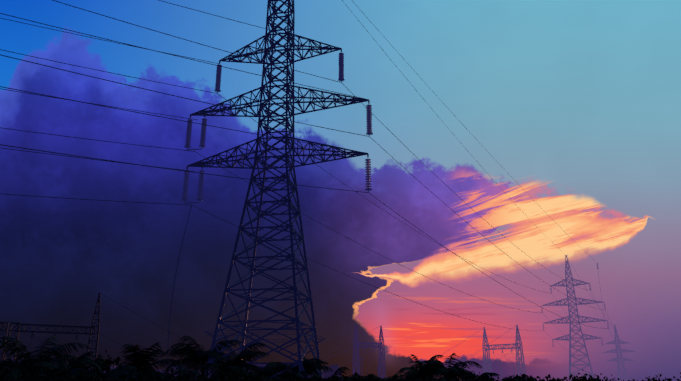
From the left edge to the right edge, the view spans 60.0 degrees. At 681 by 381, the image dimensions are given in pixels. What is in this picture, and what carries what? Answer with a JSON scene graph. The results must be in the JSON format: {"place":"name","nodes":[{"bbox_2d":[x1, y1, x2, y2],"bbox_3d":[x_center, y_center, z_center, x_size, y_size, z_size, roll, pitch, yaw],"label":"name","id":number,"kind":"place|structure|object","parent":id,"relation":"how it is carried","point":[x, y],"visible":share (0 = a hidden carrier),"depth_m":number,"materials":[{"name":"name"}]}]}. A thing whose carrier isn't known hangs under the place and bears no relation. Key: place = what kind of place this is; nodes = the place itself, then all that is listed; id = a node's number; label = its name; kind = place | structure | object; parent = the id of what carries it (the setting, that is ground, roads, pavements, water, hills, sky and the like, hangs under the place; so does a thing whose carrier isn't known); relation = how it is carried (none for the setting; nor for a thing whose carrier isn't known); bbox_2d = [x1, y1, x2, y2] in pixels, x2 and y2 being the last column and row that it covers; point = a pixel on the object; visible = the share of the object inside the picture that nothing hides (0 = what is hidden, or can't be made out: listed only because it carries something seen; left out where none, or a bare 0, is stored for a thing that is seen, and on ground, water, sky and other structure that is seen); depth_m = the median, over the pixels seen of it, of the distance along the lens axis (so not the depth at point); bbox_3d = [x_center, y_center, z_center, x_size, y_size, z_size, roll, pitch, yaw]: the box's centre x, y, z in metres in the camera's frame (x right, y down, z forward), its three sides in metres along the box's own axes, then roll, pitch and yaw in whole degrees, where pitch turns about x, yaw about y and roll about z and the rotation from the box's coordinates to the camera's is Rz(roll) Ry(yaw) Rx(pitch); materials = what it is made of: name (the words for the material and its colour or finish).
{"place":"outdoors","nodes":[
{"label":"outdoors","id":0,"kind":"place"},
{"bbox_2d":[0,0,680,380],"label":"sky","id":1,"kind":"structure","parent":0,"point":[578,102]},
{"label":"ground","id":2,"kind":"structure","parent":0,"visible":0},
{"bbox_2d":[0,322,8,366],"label":"gantry bay","id":3,"kind":"object","parent":2,"relation":"on","point":[6,330],"visible":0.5,"depth_m":123.65,"materials":[{"name":"black metal"}]},
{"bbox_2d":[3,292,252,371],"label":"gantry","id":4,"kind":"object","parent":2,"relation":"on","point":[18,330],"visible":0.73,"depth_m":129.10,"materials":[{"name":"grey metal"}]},
{"bbox_2d":[7,357,341,379],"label":"bushes","id":5,"kind":"object","parent":2,"relation":"on","point":[335,367],"visible":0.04,"depth_m":149.67,"materials":[{"name":"black plant"}]},
{"bbox_2d":[181,0,372,378],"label":"pylon","id":6,"kind":"object","parent":2,"relation":"on","point":[270,95],"visible":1,"depth_m":63.58,"materials":[{"name":"metal"}]},
{"bbox_2d":[167,205,191,366],"bbox_3d":[-16.793,9.879,61.203,1.378,17.509,0.291,-6,-20,18],"label":"drop lead","id":7,"kind":"object","parent":6,"relation":"attached to","point":[174,282],"visible":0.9,"depth_m":61.37,"materials":[{"name":"black metal"}]},
{"bbox_2d":[0,0,608,330],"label":"conductors","id":8,"kind":"object","parent":6,"relation":"attached to","point":[224,128],"visible":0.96,"depth_m":57.98,"materials":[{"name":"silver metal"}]},
{"bbox_2d":[284,324,385,377],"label":"gantry","id":9,"kind":"object","parent":2,"relation":"on","point":[379,346],"visible":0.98,"depth_m":194.85,"materials":[{"name":"grey metal"}]},
{"bbox_2d":[0,336,680,380],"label":"bushes","id":10,"kind":"object","parent":2,"relation":"on","point":[57,373],"visible":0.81,"depth_m":47.80,"materials":[{"name":"black plant"}]},
{"bbox_2d":[422,325,525,376],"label":"gantry","id":11,"kind":"object","parent":2,"relation":"on","point":[519,348],"visible":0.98,"depth_m":188.13,"materials":[{"name":"grey"}]},
{"bbox_2d":[541,255,609,380],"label":"pylon","id":12,"kind":"object","parent":2,"relation":"on","point":[569,317],"visible":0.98,"depth_m":196.90,"materials":[{"name":"grey"}]},
{"bbox_2d":[544,257,633,362],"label":"conductors","id":13,"kind":"object","parent":12,"relation":"attached to","point":[606,319],"visible":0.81,"depth_m":227.19,"materials":[{"name":"grey"}]},
{"bbox_2d":[603,325,634,380],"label":"distant pylon","id":14,"kind":"object","parent":2,"relation":"on","point":[620,358],"visible":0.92,"depth_m":350.60,"materials":[{"name":"grey"}]}
]}

